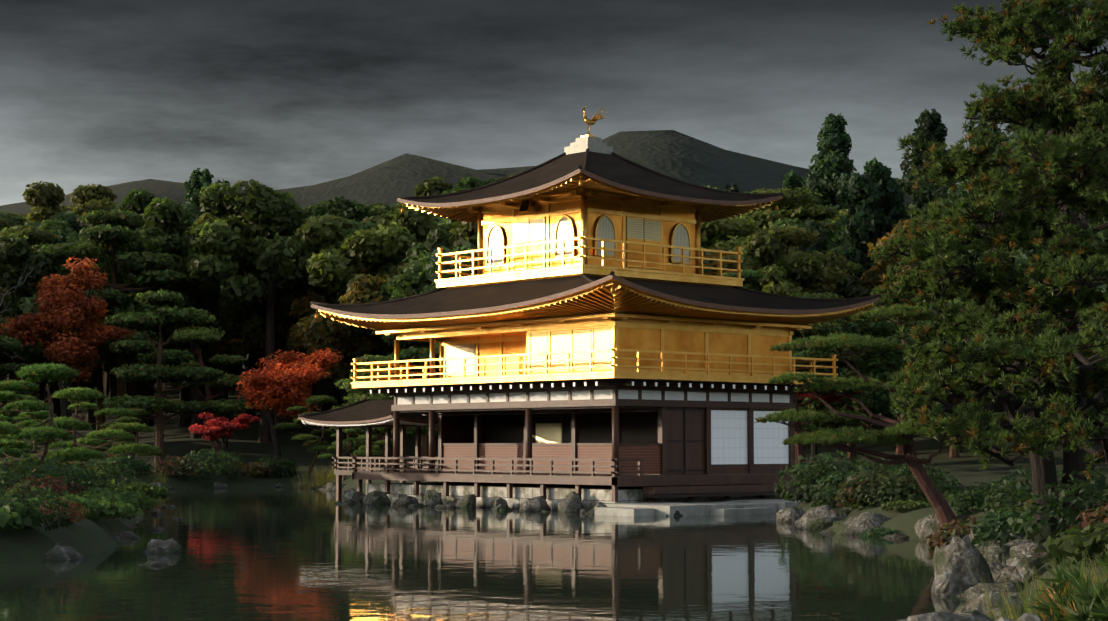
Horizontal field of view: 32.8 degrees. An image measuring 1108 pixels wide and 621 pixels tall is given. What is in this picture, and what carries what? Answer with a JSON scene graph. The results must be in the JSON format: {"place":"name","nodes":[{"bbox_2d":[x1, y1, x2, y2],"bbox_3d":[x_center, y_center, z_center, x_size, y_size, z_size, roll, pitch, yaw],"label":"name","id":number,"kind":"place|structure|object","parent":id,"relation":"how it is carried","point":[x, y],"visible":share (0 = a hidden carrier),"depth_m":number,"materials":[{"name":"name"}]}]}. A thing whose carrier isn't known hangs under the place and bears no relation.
{"place":"outdoors","nodes":[
{"label":"outdoors","id":0,"kind":"place"},
{"bbox_2d":[0,487,966,620],"bbox_3d":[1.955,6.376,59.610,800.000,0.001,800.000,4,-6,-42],"label":"pond water","id":1,"kind":"structure","parent":0,"point":[273,554],"depth_m":31.75,"materials":[{"name":"green liquid"}]},
{"bbox_2d":[0,130,1107,606],"bbox_3d":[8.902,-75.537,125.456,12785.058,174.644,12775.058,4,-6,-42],"label":"terrain","id":2,"kind":"structure","parent":0,"point":[682,156],"depth_m":130.87,"materials":[{"name":"green plant"}]},
{"bbox_2d":[0,502,44,531],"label":"shrub","id":3,"kind":"object","parent":2,"relation":"on","point":[6,515],"visible":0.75,"depth_m":34.13,"materials":[{"name":"green plant"}]},
{"bbox_2d":[0,336,47,438],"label":"garden pine","id":4,"kind":"object","parent":2,"relation":"on","point":[6,344],"visible":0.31,"depth_m":104.99,"materials":[{"name":"green plant"}]},
{"bbox_2d":[0,232,69,439],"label":"forest tree","id":5,"kind":"object","parent":2,"relation":"on","point":[16,253],"visible":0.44,"depth_m":121.43,"materials":[{"name":"green plant"}]},
{"bbox_2d":[0,484,73,530],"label":"shrub","id":6,"kind":"object","parent":2,"relation":"on","point":[32,506],"visible":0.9,"depth_m":34.76,"materials":[{"name":"green plant"}]},
{"bbox_2d":[0,225,90,439],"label":"forest tree","id":7,"kind":"object","parent":2,"relation":"on","point":[34,235],"visible":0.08,"depth_m":130.40,"materials":[{"name":"green plant"}]},
{"bbox_2d":[0,452,90,494],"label":"shrub","id":8,"kind":"object","parent":2,"relation":"on","point":[23,460],"visible":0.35,"depth_m":48.36,"materials":[{"name":"green plant"}]},
{"bbox_2d":[8,410,82,464],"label":"pruned pine","id":9,"kind":"object","parent":2,"relation":"on","point":[42,414],"visible":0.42,"depth_m":77.86,"materials":[{"name":"green plant"}]},
{"bbox_2d":[4,474,87,496],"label":"shrub","id":10,"kind":"object","parent":2,"relation":"on","point":[53,481],"visible":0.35,"depth_m":45.26,"materials":[{"name":"green plant"}]},
{"bbox_2d":[7,210,84,380],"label":"forest tree","id":11,"kind":"object","parent":2,"relation":"on","point":[69,217],"visible":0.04,"depth_m":178.04,"materials":[{"name":"green plant"}]},
{"bbox_2d":[2,494,99,516],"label":"shrub","id":12,"kind":"object","parent":2,"relation":"on","point":[86,504],"visible":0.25,"depth_m":40.87,"materials":[{"name":"green plant"}]},
{"bbox_2d":[0,363,105,476],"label":"pruned pine","id":13,"kind":"object","parent":2,"relation":"on","point":[50,428],"visible":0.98,"depth_m":55.93,"materials":[{"name":"green plant"}]},
{"bbox_2d":[24,230,96,418],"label":"forest tree","id":14,"kind":"object","parent":2,"relation":"on","point":[53,388],"visible":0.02,"depth_m":141.15,"materials":[{"name":"green plant"}]},
{"bbox_2d":[39,219,82,245],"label":"forest tree","id":15,"kind":"object","parent":2,"relation":"on","point":[62,226],"visible":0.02,"depth_m":169.36,"materials":[{"name":"green plant"}]},
{"bbox_2d":[35,497,87,523],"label":"shrub","id":16,"kind":"object","parent":2,"relation":"on","point":[74,505],"visible":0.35,"depth_m":37.15,"materials":[{"name":"green plant"}]},
{"bbox_2d":[24,463,110,495],"bbox_3d":[-12.051,4.415,46.578,2.149,1.315,2.600,3,-5,-39],"label":"shrub","id":17,"kind":"object","parent":2,"relation":"on","point":[65,473],"visible":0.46,"depth_m":46.38,"materials":[{"name":"green plant"}]},
{"bbox_2d":[0,256,135,449],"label":"maple tree","id":18,"kind":"object","parent":2,"relation":"on","point":[72,337],"visible":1,"depth_m":113.42,"materials":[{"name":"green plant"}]},
{"bbox_2d":[22,181,119,222],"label":"forest tree","id":19,"kind":"object","parent":2,"relation":"on","point":[47,198],"visible":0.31,"depth_m":196.17,"materials":[{"name":"green plant"}]},
{"bbox_2d":[42,493,140,513],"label":"shrub","id":20,"kind":"object","parent":2,"relation":"on","point":[101,497],"visible":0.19,"depth_m":43.68,"materials":[{"name":"green plant"}]},
{"bbox_2d":[27,387,161,479],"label":"pruned pine","id":21,"kind":"object","parent":2,"relation":"on","point":[119,430],"visible":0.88,"depth_m":67.29,"materials":[{"name":"green plant"}]},
{"bbox_2d":[46,318,154,429],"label":"forest tree","id":22,"kind":"object","parent":2,"relation":"on","point":[100,388],"visible":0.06,"depth_m":138.63,"materials":[{"name":"green plant"}]},
{"bbox_2d":[44,487,158,509],"bbox_3d":[-11.368,4.703,46.136,3.148,0.837,3.737,2,-5,-30],"label":"shrub","id":23,"kind":"object","parent":2,"relation":"on","point":[143,501],"visible":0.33,"depth_m":45.57,"materials":[{"name":"green plant"}]},
{"bbox_2d":[63,457,140,487],"bbox_3d":[-15.137,5.582,62.714,2.788,1.411,2.305,-1,-4,12],"label":"shrub","id":24,"kind":"object","parent":2,"relation":"on","point":[106,469],"visible":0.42,"depth_m":62.49,"materials":[{"name":"green plant"}]},
{"bbox_2d":[62,498,143,519],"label":"shrub","id":25,"kind":"object","parent":2,"relation":"on","point":[127,510],"visible":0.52,"depth_m":41.75,"materials":[{"name":"green plant"}]},
{"bbox_2d":[34,209,196,442],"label":"forest tree","id":26,"kind":"object","parent":2,"relation":"on","point":[107,234],"visible":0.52,"depth_m":123.22,"materials":[{"name":"green plant"}]},
{"bbox_2d":[78,189,156,394],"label":"forest tree","id":27,"kind":"object","parent":2,"relation":"on","point":[138,201],"visible":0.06,"depth_m":179.17,"materials":[{"name":"green plant"}]},
{"bbox_2d":[78,408,161,461],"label":"pine tree","id":28,"kind":"object","parent":2,"relation":"on","point":[131,419],"visible":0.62,"depth_m":93.11,"materials":[{"name":"green plant"}]},
{"bbox_2d":[95,454,150,476],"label":"shrub","id":29,"kind":"object","parent":2,"relation":"on","point":[137,466],"visible":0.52,"depth_m":90.94,"materials":[{"name":"green plant"}]},
{"bbox_2d":[60,197,199,438],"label":"forest tree","id":30,"kind":"object","parent":2,"relation":"on","point":[165,219],"visible":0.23,"depth_m":131.22,"materials":[{"name":"green plant"}]},
{"bbox_2d":[88,479,172,499],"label":"shrub","id":31,"kind":"object","parent":2,"relation":"on","point":[154,491],"visible":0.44,"depth_m":57.24,"materials":[{"name":"green plant"}]},
{"bbox_2d":[93,290,209,424],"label":"forest tree","id":32,"kind":"object","parent":2,"relation":"on","point":[140,387],"visible":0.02,"depth_m":142.08,"materials":[{"name":"green plant"}]},
{"bbox_2d":[102,289,223,463],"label":"garden pine","id":33,"kind":"object","parent":2,"relation":"on","point":[158,405],"visible":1,"depth_m":109.46,"materials":[{"name":"green plant"}]},
{"bbox_2d":[152,455,202,477],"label":"shrub","id":34,"kind":"object","parent":2,"relation":"on","point":[169,465],"visible":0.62,"depth_m":92.63,"materials":[{"name":"green plant"}]},
{"bbox_2d":[137,254,265,438],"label":"forest tree","id":35,"kind":"object","parent":2,"relation":"on","point":[208,298],"visible":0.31,"depth_m":126.79,"materials":[{"name":"green plant"}]},
{"bbox_2d":[171,448,241,480],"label":"shrub","id":36,"kind":"object","parent":2,"relation":"on","point":[222,468],"visible":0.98,"depth_m":92.47,"materials":[{"name":"green plant"}]},
{"bbox_2d":[161,314,252,454],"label":"garden pine","id":37,"kind":"object","parent":2,"relation":"on","point":[197,336],"visible":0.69,"depth_m":115.65,"materials":[{"name":"green plant"}]},
{"bbox_2d":[182,168,247,401],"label":"forest tree","id":38,"kind":"object","parent":2,"relation":"on","point":[196,182],"visible":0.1,"depth_m":164.12,"materials":[{"name":"green plant"}]},
{"bbox_2d":[188,413,259,465],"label":"maple tree","id":39,"kind":"object","parent":2,"relation":"on","point":[217,428],"visible":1,"depth_m":97.76,"materials":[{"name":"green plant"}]},
{"bbox_2d":[155,213,305,421],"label":"forest tree","id":40,"kind":"object","parent":2,"relation":"on","point":[205,217],"visible":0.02,"depth_m":136.59,"materials":[{"name":"green plant"}]},
{"bbox_2d":[178,179,360,442],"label":"forest tree","id":41,"kind":"object","parent":2,"relation":"on","point":[250,252],"visible":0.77,"depth_m":123.09,"materials":[{"name":"green plant"}]},
{"bbox_2d":[208,287,330,433],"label":"forest tree","id":42,"kind":"object","parent":2,"relation":"on","point":[249,345],"visible":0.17,"depth_m":128.32,"materials":[{"name":"green plant"}]},
{"bbox_2d":[251,456,300,477],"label":"shrub","id":43,"kind":"object","parent":2,"relation":"on","point":[279,465],"visible":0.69,"depth_m":95.16,"materials":[{"name":"green plant"}]},
{"bbox_2d":[236,347,342,472],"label":"orange maple","id":44,"kind":"object","parent":2,"relation":"on","point":[267,390],"visible":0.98,"depth_m":103.67,"materials":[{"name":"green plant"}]},
{"bbox_2d":[272,396,336,473],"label":"pine tree","id":45,"kind":"object","parent":2,"relation":"on","point":[318,446],"visible":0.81,"depth_m":97.42,"materials":[{"name":"green plant"}]},
{"bbox_2d":[285,263,366,436],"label":"forest tree","id":46,"kind":"object","parent":2,"relation":"on","point":[303,309],"visible":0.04,"depth_m":125.10,"materials":[{"name":"green plant"}]},
{"bbox_2d":[317,427,363,480],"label":"pine tree","id":47,"kind":"object","parent":2,"relation":"on","point":[348,439],"visible":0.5,"depth_m":88.98,"materials":[{"name":"green plant"}]},
{"bbox_2d":[312,196,377,222],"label":"forest tree","id":48,"kind":"object","parent":2,"relation":"on","point":[345,208],"visible":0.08,"depth_m":189.12,"materials":[{"name":"green plant"}]},
{"bbox_2d":[296,207,436,447],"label":"forest tree","id":49,"kind":"object","parent":2,"relation":"on","point":[375,252],"visible":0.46,"depth_m":120.46,"materials":[{"name":"green plant"}]},
{"bbox_2d":[296,274,439,455],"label":"forest tree","id":50,"kind":"object","parent":2,"relation":"on","point":[349,342],"visible":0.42,"depth_m":113.96,"materials":[{"name":"green plant"}]},
{"bbox_2d":[329,354,437,465],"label":"garden pine","id":51,"kind":"object","parent":2,"relation":"on","point":[359,394],"visible":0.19,"depth_m":99.48,"materials":[{"name":"green plant"}]},
{"bbox_2d":[380,242,430,347],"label":"forest tree","id":52,"kind":"object","parent":2,"relation":"on","point":[415,253],"visible":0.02,"depth_m":112.33,"materials":[{"name":"green plant"}]},
{"bbox_2d":[381,255,439,465],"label":"forest tree","id":53,"kind":"object","parent":2,"relation":"on","point":[411,353],"visible":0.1,"depth_m":106.98,"materials":[{"name":"green plant"}]},
{"bbox_2d":[394,176,452,211],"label":"forest tree","id":54,"kind":"object","parent":2,"relation":"on","point":[433,186],"depth_m":161.11,"materials":[{"name":"green plant"}]},
{"bbox_2d":[397,186,470,296],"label":"forest tree","id":55,"kind":"object","parent":2,"relation":"on","point":[434,241],"visible":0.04,"depth_m":106.45,"materials":[{"name":"green plant"}]},
{"bbox_2d":[419,240,477,351],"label":"forest tree","id":56,"kind":"object","parent":2,"relation":"on","point":[432,274],"visible":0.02,"depth_m":86.43,"materials":[{"name":"green plant"}]},
{"bbox_2d":[424,174,515,290],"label":"forest tree","id":57,"kind":"object","parent":2,"relation":"on","point":[462,231],"visible":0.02,"depth_m":93.16,"materials":[{"name":"green plant"}]},
{"bbox_2d":[45,478,1049,620],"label":"garden rocks","id":58,"kind":"object","parent":2,"relation":"on","point":[953,576],"visible":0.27,"depth_m":34.49,"materials":[{"name":"grey stone"}]},
{"bbox_2d":[298,135,880,510],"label":"temple pavilion","id":59,"kind":"structure","parent":2,"relation":"on","point":[594,330],"depth_m":64.14,"materials":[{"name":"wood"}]},
{"bbox_2d":[595,499,809,515],"bbox_3d":[6.380,6.592,59.892,11.800,1.010,3.950,4,-6,-42],"label":"stone landing","id":60,"kind":"object","parent":2,"relation":"on","point":[750,506],"visible":0.25,"depth_m":56.92,"materials":[{"name":"grey stone"}]},
{"bbox_2d":[700,185,761,287],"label":"forest tree","id":61,"kind":"object","parent":2,"relation":"on","point":[710,231],"visible":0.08,"depth_m":117.90,"materials":[{"name":"green plant"}]},
{"bbox_2d":[713,230,824,296],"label":"forest tree","id":62,"kind":"object","parent":2,"relation":"on","point":[756,248],"visible":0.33,"depth_m":111.71,"materials":[{"name":"green plant"}]},
{"bbox_2d":[716,269,827,393],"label":"garden pine","id":63,"kind":"object","parent":2,"relation":"on","point":[749,276],"visible":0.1,"depth_m":98.24,"materials":[{"name":"green plant"}]},
{"bbox_2d":[728,187,838,243],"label":"forest tree","id":64,"kind":"object","parent":2,"relation":"on","point":[804,209],"visible":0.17,"depth_m":142.35,"materials":[{"name":"green plant"}]},
{"bbox_2d":[751,224,853,297],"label":"forest tree","id":65,"kind":"object","parent":2,"relation":"on","point":[789,236],"visible":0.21,"depth_m":118.48,"materials":[{"name":"green plant"}]},
{"bbox_2d":[799,220,837,262],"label":"forest tree","id":66,"kind":"object","parent":2,"relation":"on","point":[820,244],"visible":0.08,"depth_m":128.65,"materials":[{"name":"green plant"}]},
{"bbox_2d":[772,218,868,261],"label":"forest tree","id":67,"kind":"object","parent":2,"relation":"on","point":[831,246],"depth_m":139.50,"materials":[{"name":"green plant"}]},
{"bbox_2d":[790,292,860,446],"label":"garden pine","id":68,"kind":"object","parent":2,"relation":"on","point":[818,295],"visible":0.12,"depth_m":105.24,"materials":[{"name":"green plant"}]},
{"bbox_2d":[773,450,880,502],"bbox_3d":[7.991,4.865,54.139,3.400,1.720,2.810,-2,-5,25],"label":"shrub","id":69,"kind":"object","parent":2,"relation":"on","point":[798,468],"visible":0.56,"depth_m":53.82,"materials":[{"name":"green plant"}]},
{"bbox_2d":[796,390,860,466],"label":"pine","id":70,"kind":"object","parent":2,"relation":"on","point":[829,398],"visible":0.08,"depth_m":90.72,"materials":[{"name":"green plant"}]},
{"bbox_2d":[802,113,856,228],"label":"forest tree","id":71,"kind":"object","parent":2,"relation":"on","point":[833,161],"visible":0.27,"depth_m":182.68,"materials":[{"name":"green plant"}]},
{"bbox_2d":[792,321,870,472],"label":"garden pine","id":72,"kind":"object","parent":2,"relation":"on","point":[822,329],"visible":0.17,"depth_m":82.60,"materials":[{"name":"green plant"}]},
{"bbox_2d":[810,485,855,507],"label":"shrub","id":73,"kind":"object","parent":2,"relation":"on","point":[823,499],"visible":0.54,"depth_m":49.04,"materials":[{"name":"green plant"}]},
{"bbox_2d":[808,470,865,501],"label":"shrub","id":74,"kind":"object","parent":2,"relation":"on","point":[820,485],"visible":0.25,"depth_m":52.31,"materials":[{"name":"green plant"}]},
{"bbox_2d":[832,173,850,227],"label":"forest tree","id":75,"kind":"object","parent":2,"relation":"on","point":[842,193],"visible":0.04,"depth_m":178.19,"materials":[{"name":"green plant"}]},
{"bbox_2d":[792,307,918,463],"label":"garden pine","id":76,"kind":"object","parent":2,"relation":"on","point":[877,403],"visible":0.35,"depth_m":87.26,"materials":[{"name":"green plant"}]},
{"bbox_2d":[834,172,893,278],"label":"forest tree","id":77,"kind":"object","parent":2,"relation":"on","point":[862,224],"visible":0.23,"depth_m":133.36,"materials":[{"name":"green plant"}]},
{"bbox_2d":[835,275,904,430],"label":"forest tree","id":78,"kind":"object","parent":2,"relation":"on","point":[850,286],"visible":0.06,"depth_m":111.74,"materials":[{"name":"green plant"}]},
{"bbox_2d":[833,472,921,508],"bbox_3d":[8.282,4.638,47.755,2.487,1.194,2.136,-1,-4,18],"label":"shrub","id":79,"kind":"object","parent":2,"relation":"on","point":[851,489],"visible":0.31,"depth_m":47.51,"materials":[{"name":"green plant"}]},
{"bbox_2d":[862,157,910,414],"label":"forest tree","id":80,"kind":"object","parent":2,"relation":"on","point":[891,197],"visible":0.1,"depth_m":138.80,"materials":[{"name":"green plant"}]},
{"bbox_2d":[836,458,951,509],"bbox_3d":[8.511,4.440,47.359,2.960,1.498,2.447,1,-4,-11],"label":"shrub","id":81,"kind":"object","parent":2,"relation":"on","point":[849,485],"visible":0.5,"depth_m":46.87,"materials":[{"name":"green plant"}]},
{"bbox_2d":[821,292,979,454],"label":"garden pine","id":82,"kind":"object","parent":2,"relation":"on","point":[899,450],"visible":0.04,"depth_m":96.43,"materials":[{"name":"green plant"}]},
{"bbox_2d":[754,277,1047,526],"bbox_3d":[7.742,2.009,41.013,6.753,5.799,3.244,0,-4,-3],"label":"pine tree","id":83,"kind":"object","parent":2,"relation":"on","point":[839,437],"visible":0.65,"depth_m":41.08,"materials":[{"name":"green plant"}]},
{"bbox_2d":[860,217,943,405],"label":"forest tree","id":84,"kind":"object","parent":2,"relation":"on","point":[871,277],"visible":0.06,"depth_m":111.93,"materials":[{"name":"green plant"}]},
{"bbox_2d":[862,469,948,508],"bbox_3d":[8.673,4.487,46.621,1.958,1.198,2.369,3,-5,-32],"label":"shrub","id":85,"kind":"object","parent":2,"relation":"on","point":[904,490],"visible":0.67,"depth_m":46.15,"materials":[{"name":"green plant"}]},
{"bbox_2d":[881,500,931,511],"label":"shrub","id":86,"kind":"object","parent":2,"relation":"on","point":[894,506],"visible":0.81,"depth_m":44.52,"materials":[{"name":"green plant"}]},
{"bbox_2d":[895,108,950,215],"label":"forest tree","id":87,"kind":"object","parent":2,"relation":"on","point":[931,127],"visible":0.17,"depth_m":192.74,"materials":[{"name":"green plant"}]},
{"bbox_2d":[912,161,956,218],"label":"forest tree","id":88,"kind":"object","parent":2,"relation":"on","point":[929,192],"visible":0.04,"depth_m":142.49,"materials":[{"name":"green plant"}]},
{"bbox_2d":[926,515,988,547],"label":"shrub","id":89,"kind":"object","parent":2,"relation":"on","point":[939,540],"visible":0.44,"depth_m":38.15,"materials":[{"name":"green plant"}]},
{"bbox_2d":[922,179,999,411],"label":"forest tree","id":90,"kind":"object","parent":2,"relation":"on","point":[957,192],"depth_m":105.06,"materials":[{"name":"green plant"}]},
{"bbox_2d":[887,298,1045,457],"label":"garden pine","id":91,"kind":"object","parent":2,"relation":"on","point":[953,453],"visible":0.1,"depth_m":92.88,"materials":[{"name":"green plant"}]},
{"bbox_2d":[916,488,1032,506],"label":"shrub","id":92,"kind":"object","parent":2,"relation":"on","point":[949,498],"visible":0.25,"depth_m":45.20,"materials":[{"name":"green plant"}]},
{"bbox_2d":[952,481,1015,515],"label":"shrub","id":93,"kind":"object","parent":2,"relation":"on","point":[965,500],"visible":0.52,"depth_m":41.43,"materials":[{"name":"green plant"}]},
{"bbox_2d":[868,0,1107,544],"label":"tree","id":94,"kind":"object","parent":2,"relation":"on","point":[1059,354],"visible":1,"depth_m":28.18,"materials":[{"name":"green plant"}]},
{"bbox_2d":[972,507,1031,546],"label":"shrub","id":95,"kind":"object","parent":2,"relation":"on","point":[983,530],"visible":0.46,"depth_m":34.65,"materials":[{"name":"green plant"}]},
{"bbox_2d":[957,78,1058,427],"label":"forest tree","id":96,"kind":"object","parent":2,"relation":"on","point":[1049,233],"visible":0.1,"depth_m":101.28,"materials":[{"name":"green plant"}]},
{"bbox_2d":[965,558,1071,619],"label":"grass tuft","id":97,"kind":"object","parent":2,"relation":"on","point":[990,615],"visible":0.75,"depth_m":19.13,"materials":[{"name":"green plant"}]},
{"bbox_2d":[980,465,1062,513],"bbox_3d":[9.934,3.841,38.716,2.218,1.358,2.683,0,-4,7],"label":"shrub","id":98,"kind":"object","parent":2,"relation":"on","point":[1002,496],"visible":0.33,"depth_m":38.49,"materials":[{"name":"green plant"}]},
{"bbox_2d":[981,564,1089,619],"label":"grass tuft","id":99,"kind":"object","parent":2,"relation":"on","point":[1026,610],"visible":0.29,"depth_m":17.87,"materials":[{"name":"green plant"}]},
{"bbox_2d":[1022,469,1107,546],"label":"shrub","id":100,"kind":"object","parent":2,"relation":"on","point":[1069,515],"visible":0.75,"depth_m":28.45,"materials":[{"name":"green plant"}]},
{"bbox_2d":[1024,539,1107,620],"bbox_3d":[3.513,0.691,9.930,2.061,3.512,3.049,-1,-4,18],"label":"grass tuft","id":101,"kind":"object","parent":2,"relation":"on","point":[1082,600],"visible":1,"depth_m":9.91,"materials":[{"name":"green plant"}]},
{"bbox_2d":[1033,524,1107,569],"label":"shrub","id":102,"kind":"object","parent":2,"relation":"on","point":[1078,542],"visible":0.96,"depth_m":22.72,"materials":[{"name":"green plant"}]},
{"bbox_2d":[1069,503,1107,552],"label":"shrub","id":103,"kind":"object","parent":2,"relation":"on","point":[1097,518],"visible":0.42,"depth_m":24.73,"materials":[{"name":"green plant"}]},
{"bbox_2d":[1079,134,1107,405],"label":"forest tree","id":104,"kind":"object","parent":2,"relation":"on","point":[1102,239],"visible":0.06,"depth_m":82.05,"materials":[{"name":"green plant"}]},
{"bbox_2d":[0,0,1107,205],"label":"sky","id":105,"kind":"structure","parent":0,"point":[277,94],"materials":[{"name":"grey"}]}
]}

